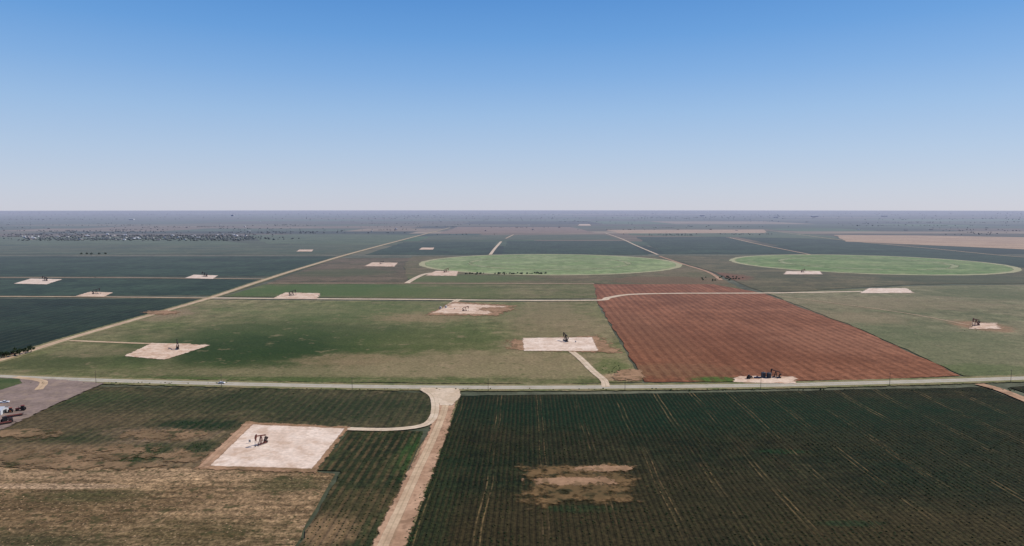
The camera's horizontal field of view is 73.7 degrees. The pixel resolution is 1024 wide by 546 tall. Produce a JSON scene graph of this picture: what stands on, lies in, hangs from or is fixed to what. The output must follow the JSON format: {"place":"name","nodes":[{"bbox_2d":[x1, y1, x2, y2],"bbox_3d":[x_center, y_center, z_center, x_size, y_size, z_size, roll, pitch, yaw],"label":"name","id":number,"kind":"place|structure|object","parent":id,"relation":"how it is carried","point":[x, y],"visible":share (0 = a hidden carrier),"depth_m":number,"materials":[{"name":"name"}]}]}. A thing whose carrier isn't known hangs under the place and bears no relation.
{"place":"outdoors","nodes":[
{"label":"outdoors","id":0,"kind":"place"},
{"bbox_2d":[12,376,47,389],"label":"driveway","id":1,"kind":"structure","parent":0,"point":[41,385],"depth_m":595.10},
{"bbox_2d":[14,279,60,283],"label":"well pad","id":2,"kind":"object","parent":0,"point":[33,281],"visible":0.95,"depth_m":1404.93,"materials":[{"name":"beige gravel"}]},
{"bbox_2d":[0,448,121,463],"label":"bare soil patch","id":3,"kind":"object","parent":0,"point":[68,455],"visible":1,"depth_m":412.78,"materials":[{"name":"brown soil"}]},
{"bbox_2d":[3,461,179,469],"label":"bare soil patch","id":4,"kind":"object","parent":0,"point":[117,465],"visible":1,"depth_m":398.29,"materials":[{"name":"brown soil"}]},
{"bbox_2d":[78,292,112,296],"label":"well pad","id":5,"kind":"object","parent":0,"point":[102,294],"visible":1,"depth_m":1192.23,"materials":[{"name":"beige gravel"}]},
{"bbox_2d":[0,296,196,297],"bbox_3d":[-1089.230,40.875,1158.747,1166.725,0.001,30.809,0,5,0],"label":"farm track","id":6,"kind":"structure","parent":0,"point":[91,296],"depth_m":1166.41,"materials":[{"name":"beige soil"}]},
{"bbox_2d":[0,299,197,356],"bbox_3d":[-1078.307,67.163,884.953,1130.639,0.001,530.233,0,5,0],"label":"cotton field","id":7,"kind":"structure","parent":0,"point":[24,323],"depth_m":962.04,"materials":[{"name":"green plant"}]},
{"bbox_2d":[10,347,20,355],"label":"shade tree","id":8,"kind":"object","parent":7,"relation":"on","point":[13,351],"visible":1,"depth_m":695.09,"materials":[{"name":"green plant"}]},
{"bbox_2d":[0,277,233,278],"bbox_3d":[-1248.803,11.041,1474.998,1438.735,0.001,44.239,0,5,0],"label":"farm track","id":9,"kind":"structure","parent":0,"point":[90,277],"depth_m":1488.06,"materials":[{"name":"beige soil"}]},
{"bbox_2d":[0,237,254,244],"bbox_3d":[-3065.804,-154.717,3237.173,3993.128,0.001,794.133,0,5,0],"label":"green field","id":10,"kind":"structure","parent":0,"point":[10,241],"depth_m":3033.97,"materials":[{"name":"green plant"}]},
{"bbox_2d":[0,279,259,295],"bbox_3d":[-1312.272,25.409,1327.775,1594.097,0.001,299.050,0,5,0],"label":"cotton field","id":11,"kind":"structure","parent":0,"point":[76,287],"depth_m":1320.34,"materials":[{"name":"green plant"}]},
{"bbox_2d":[70,340,190,343],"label":"farm track","id":12,"kind":"structure","parent":0,"point":[123,342],"depth_m":765.70,"materials":[{"name":"beige soil"}]},
{"bbox_2d":[144,310,178,314],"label":"bare soil patch","id":13,"kind":"object","parent":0,"point":[164,312],"visible":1,"depth_m":984.83,"materials":[{"name":"brown soil"}]},
{"bbox_2d":[0,465,334,545],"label":"stubble field","id":14,"kind":"structure","parent":0,"point":[200,527],"depth_m":344.62,"materials":[{"name":"plant"}]},
{"bbox_2d":[2,439,312,545],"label":"green regrowth tufts","id":15,"kind":"object","parent":14,"relation":"on","point":[160,509],"visible":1,"depth_m":348.01,"materials":[{"name":"green plant"}]},
{"bbox_2d":[0,256,335,275],"bbox_3d":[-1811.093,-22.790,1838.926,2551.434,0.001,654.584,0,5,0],"label":"cotton field","id":16,"kind":"structure","parent":0,"point":[137,265],"depth_m":1807.89,"materials":[{"name":"green plant"}]},
{"bbox_2d":[0,245,377,254],"bbox_3d":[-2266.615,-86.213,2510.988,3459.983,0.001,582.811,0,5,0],"label":"green field","id":17,"kind":"structure","parent":0,"point":[166,249],"depth_m":2514.75,"materials":[{"name":"green plant"}]},
{"bbox_2d":[186,275,217,278],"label":"well pad","id":18,"kind":"object","parent":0,"point":[201,277],"visible":0.92,"depth_m":1508.29,"materials":[{"name":"beige gravel"}]},
{"bbox_2d":[0,386,430,468],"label":"weedy field","id":19,"kind":"structure","parent":0,"point":[98,416],"depth_m":498.65,"materials":[{"name":"green plant"}]},
{"bbox_2d":[0,428,62,440],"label":"bare soil patch","id":20,"kind":"object","parent":19,"relation":"on","point":[30,432],"visible":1,"depth_m":457.01,"materials":[{"name":"brown soil"}]},
{"bbox_2d":[81,444,160,460],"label":"bare soil patch","id":21,"kind":"object","parent":19,"relation":"on","point":[127,449],"visible":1,"depth_m":421.31,"materials":[{"name":"brown soil"}]},
{"bbox_2d":[120,427,218,441],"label":"bare soil patch","id":22,"kind":"object","parent":19,"relation":"on","point":[148,433],"visible":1,"depth_m":453.04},
{"bbox_2d":[146,449,206,461],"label":"bare soil patch","id":23,"kind":"object","parent":19,"relation":"on","point":[171,456],"visible":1,"depth_m":412.80,"materials":[{"name":"brown soil"}]},
{"bbox_2d":[0,228,446,360],"bbox_3d":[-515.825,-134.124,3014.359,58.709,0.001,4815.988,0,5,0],"label":"dirt road","id":24,"kind":"structure","parent":0,"point":[54,342],"depth_m":950.30,"materials":[{"name":"beige soil"}]},
{"bbox_2d":[0,228,447,362],"bbox_3d":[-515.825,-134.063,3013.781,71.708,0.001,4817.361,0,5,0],"label":"grass verge","id":25,"kind":"object","parent":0,"point":[171,307],"depth_m":959.23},
{"bbox_2d":[274,292,319,298],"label":"well pad","id":26,"kind":"object","parent":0,"point":[302,295],"visible":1,"depth_m":1165.20,"materials":[{"name":"beige gravel"}]},
{"bbox_2d":[0,300,641,383],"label":"pasture field","id":27,"kind":"structure","parent":0,"point":[331,341],"depth_m":750.18,"materials":[{"name":"green plant"}]},
{"bbox_2d":[125,343,208,358],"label":"well pad","id":28,"kind":"object","parent":27,"relation":"on","point":[157,350],"visible":1,"depth_m":721.89,"materials":[{"name":"beige gravel"}]},
{"bbox_2d":[478,306,513,311],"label":"bare soil patch","id":29,"kind":"object","parent":27,"relation":"on","point":[495,309],"visible":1,"depth_m":1014.07,"materials":[{"name":"beige soil"}]},
{"bbox_2d":[523,337,597,350],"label":"well pad","id":30,"kind":"object","parent":27,"relation":"on","point":[560,344],"visible":0.97,"depth_m":753.70,"materials":[{"name":"gravel"}]},
{"bbox_2d":[563,332,568,341],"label":"pumpjack","id":31,"kind":"object","parent":30,"relation":"on","point":[566,340],"visible":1,"depth_m":772.08,"materials":[{"name":"metal"}]},
{"bbox_2d":[504,334,622,352],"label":"well pad dust","id":32,"kind":"object","parent":27,"relation":"on","point":[603,346],"visible":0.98,"depth_m":748.22,"materials":[{"name":"brown soil"}]},
{"bbox_2d":[612,373,644,380],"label":"bare soil patch","id":33,"kind":"object","parent":27,"relation":"on","point":[626,376],"visible":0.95,"depth_m":605.75,"materials":[{"name":"brown soil"}]},
{"bbox_2d":[614,369,642,378],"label":"bare soil patch","id":34,"kind":"object","parent":27,"relation":"on","point":[631,372],"visible":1,"depth_m":624.53,"materials":[{"name":"soil"}]},
{"bbox_2d":[248,235,416,243],"bbox_3d":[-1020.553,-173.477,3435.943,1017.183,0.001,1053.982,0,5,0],"label":"green field","id":35,"kind":"structure","parent":0,"point":[344,239],"depth_m":3328.38,"materials":[{"name":"green plant"}]},
{"bbox_2d":[269,258,409,282],"bbox_3d":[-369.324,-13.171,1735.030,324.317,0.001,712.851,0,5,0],"label":"fallow field","id":36,"kind":"structure","parent":0,"point":[348,270],"depth_m":1583.09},
{"bbox_2d":[298,431,422,545],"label":"crop field","id":37,"kind":"structure","parent":0,"point":[335,460],"depth_m":372.07,"materials":[{"name":"green plant"}]},
{"bbox_2d":[367,262,396,266],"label":"well pad","id":38,"kind":"object","parent":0,"point":[388,264],"visible":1,"depth_m":1832.07,"materials":[{"name":"beige gravel"}]},
{"bbox_2d":[347,389,438,430],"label":"driveway","id":39,"kind":"structure","parent":0,"point":[432,418],"depth_m":483.48,"materials":[{"name":"beige gravel"}]},
{"bbox_2d":[224,284,596,298],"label":"grass field","id":40,"kind":"structure","parent":0,"point":[501,291],"depth_m":1254.14,"materials":[{"name":"green plant"}]},
{"bbox_2d":[372,398,458,545],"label":"dirt road","id":41,"kind":"structure","parent":0,"point":[405,524],"depth_m":362.18,"materials":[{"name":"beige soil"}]},
{"bbox_2d":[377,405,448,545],"bbox_3d":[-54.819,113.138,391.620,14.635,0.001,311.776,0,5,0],"label":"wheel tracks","id":42,"kind":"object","parent":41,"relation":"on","point":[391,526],"visible":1,"depth_m":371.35},
{"bbox_2d":[405,273,429,282],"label":"farm track","id":43,"kind":"structure","parent":0,"point":[412,279],"depth_m":1466.71,"materials":[{"name":"beige soil"}]},
{"bbox_2d":[366,242,495,254],"bbox_3d":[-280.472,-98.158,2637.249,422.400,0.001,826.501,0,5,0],"label":"cotton field","id":44,"kind":"structure","parent":0,"point":[451,248],"depth_m":2577.18,"materials":[{"name":"green plant"}]},
{"bbox_2d":[428,271,457,275],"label":"well pad","id":45,"kind":"object","parent":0,"point":[443,273],"visible":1,"depth_m":1577.89,"materials":[{"name":"beige gravel"}]},
{"bbox_2d":[433,303,504,313],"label":"well pad","id":46,"kind":"object","parent":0,"point":[472,308],"visible":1,"depth_m":1015.09,"materials":[{"name":"gravel"}]},
{"bbox_2d":[426,302,516,315],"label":"well pad dust","id":47,"kind":"object","parent":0,"point":[491,313],"visible":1,"depth_m":985.82,"materials":[{"name":"soil"}]},
{"bbox_2d":[489,241,501,254],"bbox_3d":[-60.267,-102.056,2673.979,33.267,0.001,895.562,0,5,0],"label":"farm track","id":48,"kind":"structure","parent":0,"point":[494,248],"depth_m":2569.75,"materials":[{"name":"beige soil"}]},
{"bbox_2d":[0,211,1023,253],"bbox_3d":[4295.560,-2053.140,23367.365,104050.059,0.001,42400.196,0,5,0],"label":"distant farmland","id":49,"kind":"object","parent":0,"point":[152,219],"visible":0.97,"depth_m":7413.72,"materials":[{"name":"green plant"}]},
{"bbox_2d":[0,212,1022,240],"bbox_3d":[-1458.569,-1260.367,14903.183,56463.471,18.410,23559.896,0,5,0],"label":"distant tree mass","id":50,"kind":"object","parent":49,"relation":"on","point":[194,238],"visible":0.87,"depth_m":3778.54,"materials":[{"name":"green plant"}]},
{"bbox_2d":[20,214,1020,239],"bbox_3d":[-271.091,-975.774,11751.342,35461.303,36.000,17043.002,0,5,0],"label":"distant town","id":51,"kind":"object","parent":49,"relation":"on","point":[32,237],"visible":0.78,"depth_m":3757.87},
{"bbox_2d":[0,210,1023,545],"bbox_3d":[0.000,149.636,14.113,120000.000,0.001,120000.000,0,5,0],"label":"ground","id":52,"kind":"structure","parent":0,"point":[742,286],"depth_m":1146.55,"materials":[{"name":"green plant"}]},
{"bbox_2d":[0,377,102,429],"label":"gravel yard","id":53,"kind":"structure","parent":52,"relation":"on","point":[28,396],"depth_m":550.33,"materials":[{"name":"grey gravel"}]},
{"bbox_2d":[0,406,9,414],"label":"metal shed","id":54,"kind":"structure","parent":53,"relation":"on","point":[4,409],"depth_m":499.56,"materials":[{"name":"white metal"}]},
{"bbox_2d":[0,416,12,421],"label":"tractor","id":55,"kind":"object","parent":53,"relation":"on","point":[4,418],"visible":0.94,"depth_m":478.29,"materials":[{"name":"paint"}]},
{"bbox_2d":[0,419,15,423],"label":"equipment trailer","id":56,"kind":"object","parent":53,"relation":"on","point":[7,422],"visible":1,"depth_m":475.75,"materials":[{"name":"metal"}]},
{"bbox_2d":[0,378,21,389],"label":"grass patch","id":57,"kind":"object","parent":53,"relation":"on","point":[6,382],"visible":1,"depth_m":588.28,"materials":[{"name":"green plant"}]},
{"bbox_2d":[6,413,22,417],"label":"equipment trailer","id":58,"kind":"object","parent":53,"relation":"on","point":[19,414],"visible":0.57,"depth_m":491.94,"materials":[{"name":"paint"}]},
{"bbox_2d":[15,405,25,410],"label":"tractor","id":59,"kind":"object","parent":53,"relation":"on","point":[22,407],"visible":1,"depth_m":505.85,"materials":[{"name":"red paint"}]},
{"bbox_2d":[193,421,349,472],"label":"well pad berm","id":60,"kind":"structure","parent":52,"relation":"on","point":[315,467],"depth_m":401.90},
{"bbox_2d":[199,424,251,466],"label":"pad berm edge","id":61,"kind":"object","parent":60,"relation":"on","point":[218,452],"visible":1,"depth_m":430.58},
{"bbox_2d":[211,425,343,468],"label":"well pad","id":62,"kind":"object","parent":52,"relation":"on","point":[294,447],"visible":1,"depth_m":428.80,"materials":[{"name":"gravel"}]},
{"bbox_2d":[254,434,267,446],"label":"pumpjack","id":63,"kind":"object","parent":62,"relation":"on","point":[261,440],"visible":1,"depth_m":433.24,"materials":[{"name":"metal"}]},
{"bbox_2d":[420,388,460,404],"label":"road apron","id":64,"kind":"object","parent":52,"relation":"on","point":[448,396],"visible":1,"depth_m":551.12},
{"bbox_2d":[0,272,1023,545],"bbox_3d":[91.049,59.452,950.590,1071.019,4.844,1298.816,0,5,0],"label":"weed bushes","id":65,"kind":"object","parent":52,"relation":"on","point":[436,388],"visible":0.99,"depth_m":493.30,"materials":[{"name":"green plant"}]},
{"bbox_2d":[0,373,1023,390],"bbox_3d":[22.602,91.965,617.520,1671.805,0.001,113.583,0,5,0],"label":"grass verge","id":66,"kind":"object","parent":52,"relation":"on","point":[527,384],"depth_m":583.00,"materials":[{"name":"green plant"}]},
{"bbox_2d":[420,235,619,240],"bbox_3d":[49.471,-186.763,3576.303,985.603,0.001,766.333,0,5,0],"label":"green field","id":67,"kind":"structure","parent":52,"relation":"on","point":[512,237],"depth_m":3557.68,"materials":[{"name":"green plant"}]},
{"bbox_2d":[0,375,1023,388],"bbox_3d":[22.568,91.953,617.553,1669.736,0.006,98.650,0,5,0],"label":"paved road","id":68,"kind":"structure","parent":0,"point":[547,387],"depth_m":582.97,"materials":[{"name":"grey asphalt"}]},
{"bbox_2d":[0,0,1023,210],"label":"sky","id":69,"kind":"structure","parent":0,"point":[106,105],"materials":[{"name":"blue"}]},
{"bbox_2d":[440,227,593,233],"bbox_3d":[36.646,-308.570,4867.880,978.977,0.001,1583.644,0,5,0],"label":"fallow field","id":70,"kind":"structure","parent":0,"point":[470,230],"depth_m":4695.87,"materials":[{"name":"soil"}]},
{"bbox_2d":[467,283,593,283],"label":"farm track","id":71,"kind":"structure","parent":0,"point":[530,283],"depth_m":1368.40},
{"bbox_2d":[213,291,862,300],"bbox_3d":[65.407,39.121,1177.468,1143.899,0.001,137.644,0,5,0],"label":"dirt road","id":72,"kind":"structure","parent":0,"point":[606,298],"depth_m":1140.55,"materials":[{"name":"beige soil"}]},
{"bbox_2d":[425,254,675,274],"bbox_3d":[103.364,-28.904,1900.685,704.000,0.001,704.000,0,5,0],"label":"pivot irrigated field","id":73,"kind":"structure","parent":0,"point":[585,264],"depth_m":1836.71,"materials":[{"name":"green plant"}]},
{"bbox_2d":[468,257,630,269],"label":"pivot rim track","id":74,"kind":"structure","parent":73,"relation":"on","point":[626,262],"depth_m":1804.18,"materials":[{"name":"green plant"}]},
{"bbox_2d":[419,254,681,274],"bbox_3d":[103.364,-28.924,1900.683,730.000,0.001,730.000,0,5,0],"label":"pivot rim track","id":75,"kind":"structure","parent":73,"relation":"on","point":[677,265],"depth_m":1713.80,"materials":[{"name":"green plant"}]},
{"bbox_2d":[404,256,740,288],"bbox_3d":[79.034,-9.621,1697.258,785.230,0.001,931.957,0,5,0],"label":"pasture field","id":76,"kind":"structure","parent":0,"point":[683,274],"depth_m":1491.05,"materials":[{"name":"green plant"}]},
{"bbox_2d":[501,241,647,254],"bbox_3d":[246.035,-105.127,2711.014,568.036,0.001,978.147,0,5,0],"label":"cotton field","id":77,"kind":"structure","parent":0,"point":[578,247],"depth_m":2576.97,"materials":[{"name":"green plant"}]},
{"bbox_2d":[568,351,609,386],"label":"driveway","id":78,"kind":"structure","parent":0,"point":[592,370],"depth_m":632.96,"materials":[{"name":"beige gravel"}]},
{"bbox_2d":[606,233,658,254],"bbox_3d":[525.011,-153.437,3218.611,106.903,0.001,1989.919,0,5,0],"label":"farm track","id":79,"kind":"structure","parent":0,"point":[636,245],"depth_m":2705.18,"materials":[{"name":"beige soil"}]},
{"bbox_2d":[607,230,765,232],"bbox_3d":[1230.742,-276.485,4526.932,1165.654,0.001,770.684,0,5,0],"label":"harvested field","id":80,"kind":"structure","parent":0,"point":[690,231],"depth_m":4488.54,"materials":[{"name":"soil"}]},
{"bbox_2d":[659,256,722,279],"bbox_3d":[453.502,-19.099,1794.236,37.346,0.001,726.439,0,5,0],"label":"farm track","id":81,"kind":"structure","parent":0,"point":[716,276],"depth_m":1697.30,"materials":[{"name":"beige soil"}]},
{"bbox_2d":[407,387,1023,545],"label":"cotton crop field","id":82,"kind":"structure","parent":0,"point":[967,409],"depth_m":398.00,"materials":[{"name":"green plant"}]},
{"bbox_2d":[521,476,616,485],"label":"bare soil patch","id":83,"kind":"object","parent":82,"relation":"on","point":[560,481],"visible":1,"depth_m":376.42,"materials":[{"name":"brown soil"}]},
{"bbox_2d":[515,463,639,509],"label":"bare soil patch","id":84,"kind":"object","parent":82,"relation":"on","point":[598,491],"visible":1,"depth_m":366.99,"materials":[{"name":"brown soil"}]},
{"bbox_2d":[575,464,636,471],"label":"bare soil patch","id":85,"kind":"object","parent":82,"relation":"on","point":[604,467],"visible":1,"depth_m":393.79,"materials":[{"name":"brown soil"}]},
{"bbox_2d":[637,237,796,253],"bbox_3d":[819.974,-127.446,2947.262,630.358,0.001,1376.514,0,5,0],"label":"cotton field","id":86,"kind":"structure","parent":0,"point":[695,245],"depth_m":2712.35,"materials":[{"name":"green plant"}]},
{"bbox_2d":[628,231,837,238],"bbox_3d":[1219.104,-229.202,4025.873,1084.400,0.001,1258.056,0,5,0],"label":"green field","id":87,"kind":"structure","parent":0,"point":[772,234],"depth_m":3821.40,"materials":[{"name":"green plant"}]},
{"bbox_2d":[732,238,810,254],"bbox_3d":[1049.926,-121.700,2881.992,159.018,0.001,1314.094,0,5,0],"label":"farm track","id":88,"kind":"structure","parent":0,"point":[770,246],"depth_m":2704.97,"materials":[{"name":"beige soil"}]},
{"bbox_2d":[594,284,959,381],"bbox_3d":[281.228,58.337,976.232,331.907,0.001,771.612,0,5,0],"label":"ploughed field","id":89,"kind":"structure","parent":0,"point":[691,337],"depth_m":784.50,"materials":[{"name":"red soil"}]},
{"bbox_2d":[733,376,797,383],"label":"well pad","id":90,"kind":"object","parent":89,"relation":"on","point":[785,380],"visible":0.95,"depth_m":597.30,"materials":[{"name":"beige gravel"}]},
{"bbox_2d":[771,369,781,377],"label":"pumpjack","id":91,"kind":"object","parent":90,"relation":"on","point":[776,373],"visible":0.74,"depth_m":605.70,"materials":[{"name":"metal"}]},
{"bbox_2d":[658,255,1023,291],"bbox_3d":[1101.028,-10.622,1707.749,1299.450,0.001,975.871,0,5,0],"label":"pasture field","id":92,"kind":"structure","parent":0,"point":[764,279],"depth_m":1469.60,"materials":[{"name":"green plant"}]},
{"bbox_2d":[784,271,820,273],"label":"well pad","id":93,"kind":"object","parent":92,"relation":"on","point":[803,272],"visible":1,"depth_m":1602.53,"materials":[{"name":"beige gravel"}]},
{"bbox_2d":[735,255,1013,274],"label":"pivot irrigated field","id":94,"kind":"structure","parent":0,"point":[865,264],"depth_m":1836.71,"materials":[{"name":"green plant"}]},
{"bbox_2d":[778,257,957,269],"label":"pivot rim track","id":95,"kind":"structure","parent":94,"relation":"on","point":[951,266],"depth_m":1869.92,"materials":[{"name":"green plant"}]},
{"bbox_2d":[729,254,1021,274],"bbox_3d":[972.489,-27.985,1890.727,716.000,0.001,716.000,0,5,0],"label":"pivot rim track","id":96,"kind":"structure","parent":94,"relation":"on","point":[1016,269],"depth_m":1742.90,"materials":[{"name":"green plant"}]},
{"bbox_2d":[782,296,967,324],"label":"farm track","id":97,"kind":"structure","parent":0,"point":[888,310],"depth_m":1000.85,"materials":[{"name":"brown soil"}]},
{"bbox_2d":[739,237,1023,266],"bbox_3d":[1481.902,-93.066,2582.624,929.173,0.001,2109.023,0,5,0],"label":"cotton field","id":98,"kind":"structure","parent":0,"point":[830,247],"depth_m":2453.14,"materials":[{"name":"green plant"}]},
{"bbox_2d":[768,230,1017,256],"bbox_3d":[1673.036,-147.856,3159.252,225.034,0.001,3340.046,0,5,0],"label":"farm track","id":99,"kind":"structure","parent":0,"point":[897,245],"depth_m":2778.19,"materials":[{"name":"beige soil"}]},
{"bbox_2d":[768,285,1023,375],"bbox_3d":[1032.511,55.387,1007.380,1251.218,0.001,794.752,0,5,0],"label":"pasture field","id":100,"kind":"structure","parent":0,"point":[953,346],"depth_m":934.35,"materials":[{"name":"green plant"}]},
{"bbox_2d":[861,288,913,292],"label":"well pad","id":101,"kind":"object","parent":100,"relation":"on","point":[887,290],"visible":1,"depth_m":1250.22,"materials":[{"name":"beige gravel"}]},
{"bbox_2d":[969,322,1000,328],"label":"well pad","id":102,"kind":"object","parent":100,"relation":"on","point":[988,325],"visible":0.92,"depth_m":868.40,"materials":[{"name":"beige gravel"}]},
{"bbox_2d":[972,318,980,325],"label":"pumpjack","id":103,"kind":"object","parent":102,"relation":"on","point":[978,322],"visible":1,"depth_m":874.09,"materials":[{"name":"metal"}]},
{"bbox_2d":[834,235,1023,248],"bbox_3d":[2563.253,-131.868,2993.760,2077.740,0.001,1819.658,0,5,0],"label":"harvested field","id":104,"kind":"structure","parent":0,"point":[993,242],"depth_m":3221.94,"materials":[{"name":"brown soil"}]},
{"bbox_2d":[976,383,1023,400],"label":"dirt road","id":105,"kind":"structure","parent":0,"point":[1015,395],"depth_m":560.23,"materials":[{"name":"beige soil"}]},
{"bbox_2d":[1010,386,1023,391],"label":"crop field","id":106,"kind":"structure","parent":0,"point":[1019,388],"depth_m":570.54,"materials":[{"name":"plant"}]},
{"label":"utility pole","id":107,"kind":"object","parent":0,"visible":0},
{"bbox_2d":[6,369,1005,379],"bbox_3d":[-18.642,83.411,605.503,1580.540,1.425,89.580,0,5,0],"label":"power lines","id":108,"kind":"object","parent":107,"relation":"attached to","point":[436,379],"visible":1,"depth_m":573.24,"materials":[{"name":"metal"}]}
]}

